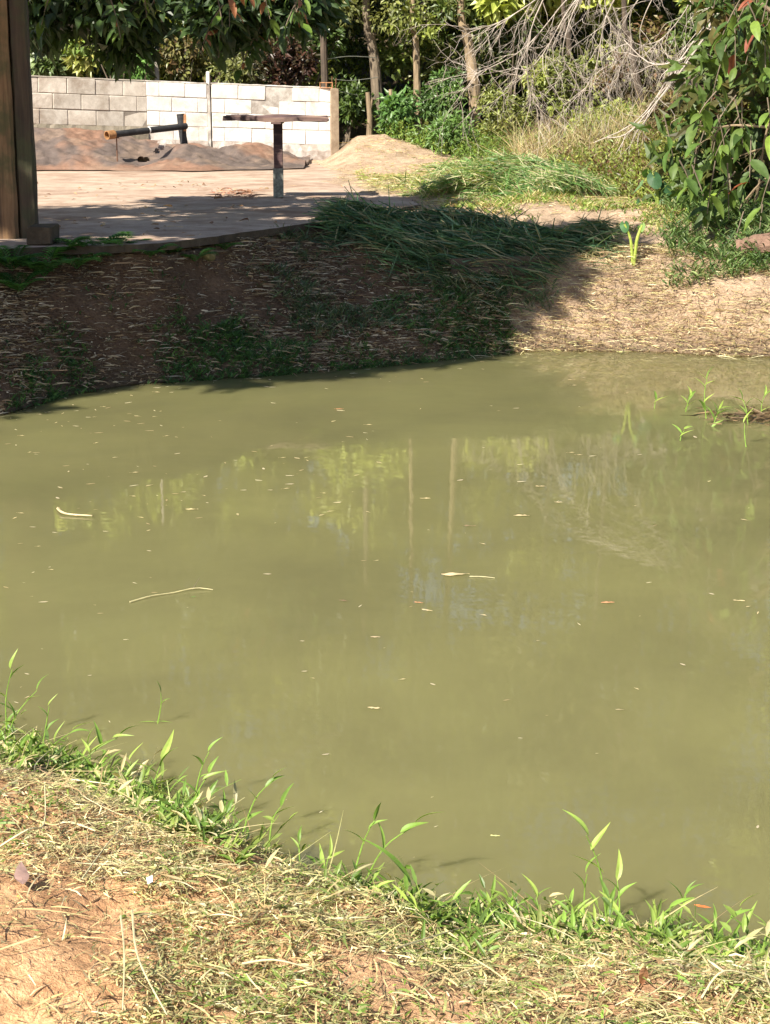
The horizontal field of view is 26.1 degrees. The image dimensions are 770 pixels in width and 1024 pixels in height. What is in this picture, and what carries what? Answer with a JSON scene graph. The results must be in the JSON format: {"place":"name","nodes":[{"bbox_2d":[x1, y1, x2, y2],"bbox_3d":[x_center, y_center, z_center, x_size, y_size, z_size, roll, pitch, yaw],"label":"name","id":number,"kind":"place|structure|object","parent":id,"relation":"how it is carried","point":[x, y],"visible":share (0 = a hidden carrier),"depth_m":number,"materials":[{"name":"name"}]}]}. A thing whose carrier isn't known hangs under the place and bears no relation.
{"place":"outdoors","nodes":[
{"label":"outdoors","id":0,"kind":"place"},
{"bbox_2d":[0,351,769,948],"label":"pond water","id":1,"kind":"structure","parent":0,"point":[274,651],"depth_m":6.26,"materials":[{"name":"green liquid"}]},
{"bbox_2d":[129,577,212,602],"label":"floating twig","id":2,"kind":"object","parent":1,"relation":"on","point":[167,593],"visible":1,"depth_m":6.44,"materials":[{"name":"wood"}]},
{"bbox_2d":[242,768,283,831],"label":"grass shoot","id":3,"kind":"object","parent":1,"relation":"in","point":[269,782],"depth_m":4.34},
{"bbox_2d":[269,783,293,851],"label":"grass shoot","id":4,"kind":"object","parent":1,"relation":"in","point":[283,797],"depth_m":4.27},
{"bbox_2d":[686,404,769,425],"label":"drowned debris","id":5,"kind":"object","parent":1,"relation":"on","point":[762,416],"visible":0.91,"depth_m":9.83,"materials":[{"name":"plant"}]},
{"bbox_2d":[0,0,769,1023],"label":"ground","id":6,"kind":"structure","parent":0,"point":[38,968],"depth_m":11.18,"materials":[{"name":"soil"}]},
{"bbox_2d":[0,649,22,736],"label":"grass shoot","id":7,"kind":"object","parent":6,"relation":"on","point":[10,664],"depth_m":4.92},
{"bbox_2d":[14,861,28,883],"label":"dead leaf","id":8,"kind":"object","parent":6,"relation":"on","point":[21,874],"visible":1,"depth_m":3.28,"materials":[{"name":"plant"}]},
{"bbox_2d":[0,245,45,271],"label":"weed","id":9,"kind":"object","parent":6,"relation":"on","point":[3,259],"visible":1,"depth_m":11.11,"materials":[{"name":"green plant"}]},
{"bbox_2d":[0,270,46,292],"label":"weed","id":10,"kind":"object","parent":6,"relation":"on","point":[11,284],"visible":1,"depth_m":10.98,"materials":[{"name":"green plant"}]},
{"bbox_2d":[6,675,46,740],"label":"grass shoot","id":11,"kind":"object","parent":6,"relation":"on","point":[13,710],"depth_m":4.84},
{"bbox_2d":[6,247,74,276],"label":"weed","id":12,"kind":"object","parent":6,"relation":"on","point":[31,264],"visible":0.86,"depth_m":11.12,"materials":[{"name":"green plant"}]},
{"bbox_2d":[30,48,75,78],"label":"shrub","id":13,"kind":"object","parent":6,"relation":"on","point":[40,67],"visible":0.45,"depth_m":24.97,"materials":[{"name":"green plant"}]},
{"bbox_2d":[53,236,89,251],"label":"weed","id":14,"kind":"object","parent":6,"relation":"on","point":[72,243],"visible":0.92,"depth_m":11.40,"materials":[{"name":"green plant"}]},
{"bbox_2d":[54,34,104,77],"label":"shrub","id":15,"kind":"object","parent":6,"relation":"on","point":[80,59],"visible":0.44,"depth_m":24.75,"materials":[{"name":"green plant"}]},
{"bbox_2d":[48,252,112,268],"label":"fern","id":16,"kind":"object","parent":6,"relation":"on","point":[79,262],"visible":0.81,"depth_m":11.36,"materials":[{"name":"green plant"}]},
{"bbox_2d":[77,729,111,773],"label":"grass shoot","id":17,"kind":"object","parent":6,"relation":"on","point":[89,751],"depth_m":4.63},
{"bbox_2d":[82,720,137,761],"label":"grass shoot","id":18,"kind":"object","parent":6,"relation":"on","point":[99,735],"depth_m":4.69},
{"bbox_2d":[82,808,144,878],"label":"straw stalk","id":19,"kind":"object","parent":6,"relation":"on","point":[106,845],"visible":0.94,"depth_m":3.53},
{"bbox_2d":[114,52,155,81],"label":"shrub","id":20,"kind":"object","parent":6,"relation":"on","point":[140,72],"visible":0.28,"depth_m":25.22,"materials":[{"name":"green plant"}]},
{"bbox_2d":[136,730,177,791],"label":"grass shoot","id":21,"kind":"object","parent":6,"relation":"on","point":[165,750],"depth_m":4.53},
{"bbox_2d":[158,28,212,81],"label":"shrub","id":22,"kind":"object","parent":6,"relation":"on","point":[181,54],"visible":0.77,"depth_m":25.82,"materials":[{"name":"green plant"}]},
{"bbox_2d":[161,247,216,260],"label":"fern","id":23,"kind":"object","parent":6,"relation":"on","point":[201,254],"visible":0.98,"depth_m":11.93,"materials":[{"name":"green plant"}]},
{"bbox_2d":[27,0,352,82],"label":"shade tree","id":24,"kind":"object","parent":6,"relation":"on","point":[123,33],"visible":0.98,"depth_m":13.73,"materials":[{"name":"green plant"}]},
{"bbox_2d":[165,0,222,82],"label":"shrub","id":25,"kind":"object","parent":6,"relation":"on","point":[182,25],"visible":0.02,"depth_m":26.42,"materials":[{"name":"green plant"}]},
{"bbox_2d":[174,757,227,810],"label":"grass shoot","id":26,"kind":"object","parent":6,"relation":"on","point":[209,770],"depth_m":4.37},
{"bbox_2d":[193,737,221,797],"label":"grass shoot","id":27,"kind":"object","parent":6,"relation":"on","point":[209,747],"depth_m":4.53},
{"bbox_2d":[0,163,420,256],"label":"concrete slab","id":28,"kind":"structure","parent":6,"relation":"on","point":[202,209],"depth_m":15.52,"materials":[{"name":"concrete"}]},
{"bbox_2d":[0,0,38,238],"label":"timber post","id":29,"kind":"object","parent":28,"relation":"on","point":[18,196],"visible":0.91,"depth_m":11.81,"materials":[{"name":"wood"}]},
{"bbox_2d":[26,223,58,245],"bbox_3d":[-2.380,-1.932,11.589,0.178,0.133,0.315,0,14,0],"label":"concrete cube","id":30,"kind":"object","parent":28,"relation":"on","point":[40,234],"visible":0.95,"depth_m":11.45,"materials":[{"name":"concrete"}]},
{"bbox_2d":[31,75,148,139],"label":"block wall","id":31,"kind":"structure","parent":28,"relation":"on","point":[104,104],"depth_m":23.35,"materials":[{"name":"concrete"}]},
{"bbox_2d":[53,233,132,254],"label":"fern","id":32,"kind":"object","parent":28,"relation":"on","point":[115,238],"visible":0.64,"depth_m":11.58,"materials":[{"name":"green plant"}]},
{"bbox_2d":[126,241,176,256],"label":"fern","id":33,"kind":"object","parent":28,"relation":"on","point":[157,250],"visible":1,"depth_m":11.60,"materials":[{"name":"green plant"}]},
{"bbox_2d":[34,127,309,170],"bbox_3d":[-3.446,-5.036,22.879,4.710,0.566,2.981,0,14,0],"label":"dirt mound","id":34,"kind":"object","parent":28,"relation":"on","point":[69,149],"visible":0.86,"depth_m":22.55,"materials":[{"name":"soil"}]},
{"bbox_2d":[116,137,118,161],"bbox_3d":[-3.560,-4.783,22.099,0.072,0.376,0.017,-9,17,-31],"label":"iron rod","id":35,"kind":"object","parent":34,"relation":"on","point":[116,149],"visible":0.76,"depth_m":22.09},
{"bbox_2d":[104,123,187,139],"bbox_3d":[-3.204,-5.131,22.416,0.116,0.197,1.388,13,19,41],"label":"drain pipe","id":36,"kind":"object","parent":35,"relation":"on","point":[111,134],"visible":1,"depth_m":22.33,"materials":[{"name":"plastic"}]},
{"bbox_2d":[177,114,187,143],"bbox_3d":[-2.793,-5.241,22.980,0.157,0.510,0.119,0,14,0],"label":"short post","id":37,"kind":"object","parent":34,"relation":"on","point":[181,118],"visible":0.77,"depth_m":22.93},
{"bbox_2d":[145,80,208,152],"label":"block wall","id":38,"kind":"structure","parent":28,"relation":"on","point":[168,102],"depth_m":23.87,"materials":[{"name":"concrete"}]},
{"bbox_2d":[203,71,211,146],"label":"concrete pier","id":39,"kind":"structure","parent":28,"relation":"on","point":[208,98],"depth_m":24.00,"materials":[{"name":"concrete"}]},
{"bbox_2d":[37,181,378,237],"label":"fallen leaves","id":40,"kind":"object","parent":28,"relation":"on","point":[145,206],"visible":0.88,"depth_m":14.39,"materials":[{"name":"plant"}]},
{"bbox_2d":[206,187,265,198],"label":"bark scraps","id":41,"kind":"object","parent":28,"relation":"on","point":[247,191],"visible":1,"depth_m":16.69,"materials":[{"name":"wood"}]},
{"bbox_2d":[210,83,330,159],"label":"block wall","id":42,"kind":"structure","parent":28,"relation":"on","point":[305,139],"depth_m":24.18,"materials":[{"name":"concrete"}]},
{"bbox_2d":[222,114,328,197],"bbox_3d":[-1.054,-3.497,16.378,1.026,0.814,0.536,0,14,0],"label":"plank table","id":43,"kind":"object","parent":28,"relation":"on","point":[277,121],"visible":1,"depth_m":16.28,"materials":[{"name":"brown wood"}]},
{"bbox_2d":[205,51,264,85],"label":"shrub","id":44,"kind":"object","parent":6,"relation":"on","point":[230,72],"visible":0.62,"depth_m":25.32,"materials":[{"name":"green plant"}]},
{"bbox_2d":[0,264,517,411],"bbox_3d":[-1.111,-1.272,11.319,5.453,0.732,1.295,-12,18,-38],"label":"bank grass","id":45,"kind":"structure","parent":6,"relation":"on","point":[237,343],"depth_m":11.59,"materials":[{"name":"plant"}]},
{"bbox_2d":[0,235,518,413],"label":"bank litter","id":46,"kind":"object","parent":6,"relation":"on","point":[316,349],"visible":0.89,"depth_m":11.71,"materials":[{"name":"plant"}]},
{"bbox_2d":[239,32,320,87],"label":"shrub","id":47,"kind":"object","parent":6,"relation":"on","point":[294,64],"visible":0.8,"depth_m":25.28,"materials":[{"name":"brown plant"}]},
{"bbox_2d":[268,21,348,87],"bbox_3d":[-1.234,-6.854,26.181,1.353,2.425,1.268,0,14,0],"label":"shrub","id":48,"kind":"object","parent":6,"relation":"on","point":[330,39],"visible":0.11,"depth_m":25.94,"materials":[{"name":"green plant"}]},
{"bbox_2d":[319,836,343,874],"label":"grass shoot","id":49,"kind":"object","parent":6,"relation":"on","point":[330,852],"depth_m":4.05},
{"bbox_2d":[330,78,338,154],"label":"end column","id":50,"kind":"structure","parent":6,"relation":"on","point":[334,120],"depth_m":24.32,"materials":[{"name":"concrete"}]},
{"bbox_2d":[320,30,377,96],"bbox_3d":[-0.500,-6.688,25.362,0.137,2.677,1.607,9,17,32],"label":"wire fence","id":51,"kind":"object","parent":6,"relation":"on","point":[324,61],"visible":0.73,"depth_m":24.71,"materials":[{"name":"wood"}]},
{"bbox_2d":[329,69,378,145],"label":"shrub","id":52,"kind":"object","parent":6,"relation":"on","point":[352,108],"visible":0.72,"depth_m":25.69,"materials":[{"name":"green plant"}]},
{"bbox_2d":[347,803,383,873],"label":"grass shoot","id":53,"kind":"object","parent":6,"relation":"on","point":[375,815],"depth_m":4.06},
{"bbox_2d":[365,92,372,134],"bbox_3d":[-0.240,-5.963,25.211,0.102,0.778,0.092,-7,16,-27],"label":"post","id":54,"kind":"object","parent":6,"relation":"on","point":[369,101],"visible":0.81,"depth_m":25.16,"materials":[{"name":"beige wood"}]},
{"bbox_2d":[335,0,405,134],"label":"slender tree","id":55,"kind":"object","parent":6,"relation":"on","point":[375,71],"visible":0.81,"depth_m":25.91,"materials":[{"name":"brown plant"}]},
{"bbox_2d":[0,726,769,1023],"bbox_3d":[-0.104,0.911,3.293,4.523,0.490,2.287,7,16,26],"label":"cut straw","id":56,"kind":"object","parent":6,"relation":"on","point":[149,833],"visible":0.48,"depth_m":3.25,"materials":[{"name":"plant"}]},
{"bbox_2d":[0,785,45,847],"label":"straw stalk","id":57,"kind":"object","parent":56,"relation":"on","point":[12,838],"visible":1,"depth_m":3.50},
{"bbox_2d":[131,909,167,1014],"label":"straw stalk","id":58,"kind":"object","parent":56,"relation":"on","point":[132,914],"visible":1,"depth_m":2.92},
{"bbox_2d":[242,959,311,968],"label":"straw stalk","id":59,"kind":"object","parent":56,"relation":"on","point":[257,961],"visible":1,"depth_m":3.04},
{"bbox_2d":[701,970,767,997],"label":"straw stalk","id":60,"kind":"object","parent":56,"relation":"on","point":[709,984],"visible":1,"depth_m":2.93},
{"bbox_2d":[0,703,769,971],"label":"shore grass","id":61,"kind":"structure","parent":6,"relation":"on","point":[200,819],"depth_m":3.75,"materials":[{"name":"plant"}]},
{"bbox_2d":[0,753,769,1023],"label":"grass","id":62,"kind":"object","parent":6,"relation":"on","point":[275,857],"visible":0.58,"depth_m":3.27,"materials":[{"name":"plant"}]},
{"bbox_2d":[120,915,124,1009],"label":"straw stalk","id":63,"kind":"object","parent":62,"relation":"on","point":[123,958],"visible":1,"depth_m":2.89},
{"bbox_2d":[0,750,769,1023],"bbox_3d":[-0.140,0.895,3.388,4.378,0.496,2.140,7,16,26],"label":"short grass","id":64,"kind":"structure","parent":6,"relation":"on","point":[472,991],"depth_m":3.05,"materials":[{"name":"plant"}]},
{"bbox_2d":[230,222,560,341],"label":"slope grass","id":65,"kind":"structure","parent":6,"relation":"on","point":[319,307],"depth_m":12.43,"materials":[{"name":"plant"}]},
{"bbox_2d":[361,838,433,912],"bbox_3d":[0.035,0.861,3.768,0.199,0.240,0.025,3,15,13],"label":"grass shoot","id":66,"kind":"object","parent":6,"relation":"on","point":[397,862],"depth_m":3.76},
{"bbox_2d":[372,84,423,139],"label":"shrub","id":67,"kind":"object","parent":6,"relation":"on","point":[400,107],"visible":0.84,"depth_m":25.20,"materials":[{"name":"green plant"}]},
{"bbox_2d":[31,0,769,137],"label":"woodland","id":68,"kind":"object","parent":6,"relation":"on","point":[494,11],"visible":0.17,"depth_m":27.55,"materials":[{"name":"green plant"}]},
{"bbox_2d":[364,812,438,883],"bbox_3d":[0.040,0.828,4.056,0.215,0.216,0.072,0,14,0],"label":"grass shoot","id":69,"kind":"object","parent":6,"relation":"on","point":[407,827],"depth_m":4.04,"materials":[{"name":"plant"}]},
{"bbox_2d":[381,0,445,135],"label":"slender tree","id":70,"kind":"object","parent":6,"relation":"on","point":[413,14],"visible":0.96,"depth_m":25.41,"materials":[{"name":"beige plant"}]},
{"bbox_2d":[406,63,469,123],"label":"shrub","id":71,"kind":"object","parent":6,"relation":"on","point":[432,106],"visible":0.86,"depth_m":25.64,"materials":[{"name":"green plant"}]},
{"bbox_2d":[406,104,487,154],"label":"shrub","id":72,"kind":"object","parent":6,"relation":"on","point":[447,132],"visible":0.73,"depth_m":23.80,"materials":[{"name":"green plant"}]},
{"bbox_2d":[427,0,481,137],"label":"slender tree","id":73,"kind":"object","parent":6,"relation":"on","point":[467,38],"visible":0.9,"depth_m":25.77,"materials":[{"name":"beige plant"}]},
{"bbox_2d":[302,180,646,327],"bbox_3d":[0.550,-2.101,13.377,3.181,1.044,2.173,8,16,29],"label":"cut grass heap","id":74,"kind":"object","parent":6,"relation":"on","point":[444,233],"visible":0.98,"depth_m":13.10,"materials":[{"name":"plant"}]},
{"bbox_2d":[321,146,639,202],"bbox_3d":[1.144,-3.329,16.907,3.823,0.788,2.821,13,19,42],"label":"cut grass heap","id":75,"kind":"object","parent":6,"relation":"on","point":[499,174],"visible":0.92,"depth_m":16.22,"materials":[{"name":"plant"}]},
{"bbox_2d":[482,876,496,918],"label":"grass shoot","id":76,"kind":"object","parent":6,"relation":"on","point":[492,888],"depth_m":3.79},
{"bbox_2d":[450,255,549,276],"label":"grass","id":77,"kind":"structure","parent":6,"relation":"on","point":[488,268],"depth_m":12.79,"materials":[{"name":"plant"}]},
{"bbox_2d":[468,78,537,145],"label":"shrub","id":78,"kind":"object","parent":6,"relation":"on","point":[498,108],"visible":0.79,"depth_m":24.32,"materials":[{"name":"green plant"}]},
{"bbox_2d":[365,94,656,160],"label":"forest herbs","id":79,"kind":"object","parent":6,"relation":"on","point":[462,150],"visible":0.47,"depth_m":23.54,"materials":[{"name":"green plant"}]},
{"bbox_2d":[474,9,549,108],"bbox_3d":[1.988,-7.002,26.514,1.172,1.990,1.182,10,17,35],"label":"shrub","id":80,"kind":"object","parent":6,"relation":"on","point":[506,38],"visible":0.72,"depth_m":26.26,"materials":[{"name":"green plant"}]},
{"bbox_2d":[397,0,646,158],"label":"dead branch","id":81,"kind":"object","parent":6,"relation":"on","point":[527,47],"visible":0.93,"depth_m":19.44,"materials":[{"name":"grey wood"}]},
{"bbox_2d":[556,0,703,130],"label":"dead branch","id":82,"kind":"object","parent":81,"relation":"hanging from","point":[630,52],"visible":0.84,"depth_m":18.81,"materials":[{"name":"grey wood"}]},
{"bbox_2d":[351,136,702,207],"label":"mown grass","id":83,"kind":"structure","parent":6,"relation":"on","point":[378,176],"depth_m":18.27,"materials":[{"name":"plant"}]},
{"bbox_2d":[521,873,548,911],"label":"grass shoot","id":84,"kind":"object","parent":6,"relation":"on","point":[533,886],"depth_m":3.78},
{"bbox_2d":[334,119,767,243],"bbox_3d":[2.694,-4.211,18.884,6.908,1.318,11.744,0,14,0],"label":"strewn straw","id":85,"kind":"object","parent":6,"relation":"on","point":[342,177],"visible":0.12,"depth_m":17.01,"materials":[{"name":"plant"}]},
{"bbox_2d":[408,166,707,235],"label":"straggling weeds","id":86,"kind":"object","parent":6,"relation":"on","point":[539,195],"visible":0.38,"depth_m":14.81,"materials":[{"name":"green plant"}]},
{"bbox_2d":[518,46,605,131],"bbox_3d":[2.634,-6.262,24.847,1.327,1.366,1.090,0,14,0],"label":"shrub","id":87,"kind":"object","parent":6,"relation":"on","point":[542,81],"visible":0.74,"depth_m":24.64,"materials":[{"name":"green plant"}]},
{"bbox_2d":[561,0,577,117],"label":"slender tree","id":88,"kind":"object","parent":6,"relation":"on","point":[568,45],"visible":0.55,"depth_m":24.52,"materials":[{"name":"brown plant"}]},
{"bbox_2d":[469,83,675,162],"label":"dry grass","id":89,"kind":"structure","parent":6,"relation":"on","point":[531,147],"depth_m":20.81,"materials":[{"name":"plant"}]},
{"bbox_2d":[394,240,769,360],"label":"dry grass","id":90,"kind":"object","parent":6,"relation":"on","point":[644,247],"visible":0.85,"depth_m":12.64,"materials":[{"name":"plant"}]},
{"bbox_2d":[571,855,597,913],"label":"grass shoot","id":91,"kind":"object","parent":6,"relation":"on","point":[590,902],"depth_m":3.81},
{"bbox_2d":[562,809,615,916],"bbox_3d":[0.466,0.832,3.796,0.135,0.335,0.064,0,14,0],"label":"grass shoot","id":92,"kind":"object","parent":6,"relation":"on","point":[597,838],"depth_m":3.78,"materials":[{"name":"plant"}]},
{"bbox_2d":[566,94,637,135],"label":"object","id":93,"kind":"object","parent":6,"relation":"on","point":[601,117],"visible":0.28,"depth_m":22.91,"materials":[{"name":"grey plant"}]},
{"bbox_2d":[600,850,635,925],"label":"grass shoot","id":94,"kind":"object","parent":6,"relation":"on","point":[619,868],"depth_m":3.78,"materials":[{"name":"plant"}]},
{"bbox_2d":[620,221,644,265],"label":"taro plant","id":95,"kind":"object","parent":6,"relation":"on","point":[624,227],"visible":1,"depth_m":13.06,"materials":[{"name":"green plant"}]},
{"bbox_2d":[621,0,645,112],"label":"slender tree","id":96,"kind":"object","parent":6,"relation":"on","point":[624,9],"visible":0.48,"depth_m":23.13,"materials":[{"name":"brown plant"}]},
{"bbox_2d":[591,15,685,108],"bbox_3d":[3.638,-6.322,23.793,1.416,1.504,1.123,0,14,0],"label":"shrub","id":97,"kind":"object","parent":6,"relation":"on","point":[650,33],"visible":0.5,"depth_m":23.61,"materials":[{"name":"green plant"}]},
{"bbox_2d":[638,966,647,984],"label":"dead leaf","id":98,"kind":"object","parent":6,"relation":"on","point":[643,972],"visible":1,"depth_m":2.97,"materials":[{"name":"plant"}]},
{"bbox_2d":[530,87,766,201],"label":"undergrowth","id":99,"kind":"object","parent":6,"relation":"on","point":[600,163],"visible":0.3,"depth_m":18.20,"materials":[{"name":"green plant"}]},
{"bbox_2d":[633,169,674,208],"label":"taro plant","id":100,"kind":"object","parent":6,"relation":"on","point":[655,182],"visible":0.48,"depth_m":14.74,"materials":[{"name":"green plant"}]},
{"bbox_2d":[594,7,728,164],"bbox_3d":[3.692,-5.168,18.067,2.792,2.962,0.878,0,14,0],"label":"dead branch","id":101,"kind":"object","parent":6,"relation":"on","point":[666,87],"visible":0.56,"depth_m":18.11,"materials":[{"name":"grey wood"}]},
{"bbox_2d":[634,83,701,137],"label":"shrub","id":102,"kind":"object","parent":6,"relation":"on","point":[668,103],"visible":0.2,"depth_m":20.84,"materials":[{"name":"grey plant"}]},
{"bbox_2d":[645,884,700,921],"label":"grass shoot","id":103,"kind":"object","parent":6,"relation":"on","point":[676,902],"depth_m":3.72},
{"bbox_2d":[669,881,698,934],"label":"grass shoot","id":104,"kind":"object","parent":6,"relation":"on","point":[688,887],"depth_m":3.77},
{"bbox_2d":[627,0,769,252],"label":"broadleaf bush","id":105,"kind":"object","parent":6,"relation":"on","point":[743,34],"visible":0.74,"depth_m":14.06,"materials":[{"name":"green plant"}]},
{"bbox_2d":[643,179,769,288],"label":"weeds","id":106,"kind":"object","parent":6,"relation":"on","point":[681,231],"visible":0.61,"depth_m":13.36,"materials":[{"name":"green plant"}]},
{"bbox_2d":[665,0,754,89],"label":"shrub","id":107,"kind":"object","parent":6,"relation":"on","point":[687,30],"visible":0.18,"depth_m":21.52,"materials":[{"name":"green plant"}]},
{"bbox_2d":[684,119,769,206],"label":"dead branch","id":108,"kind":"object","parent":6,"relation":"on","point":[757,187],"visible":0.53,"depth_m":13.92,"materials":[{"name":"wood"}]},
{"bbox_2d":[714,893,757,939],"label":"grass shoot","id":109,"kind":"object","parent":6,"relation":"on","point":[740,911],"depth_m":3.66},
{"bbox_2d":[736,233,769,257],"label":"rock","id":110,"kind":"object","parent":6,"relation":"on","point":[760,239],"visible":0.74,"depth_m":13.12,"materials":[{"name":"brown stone"}]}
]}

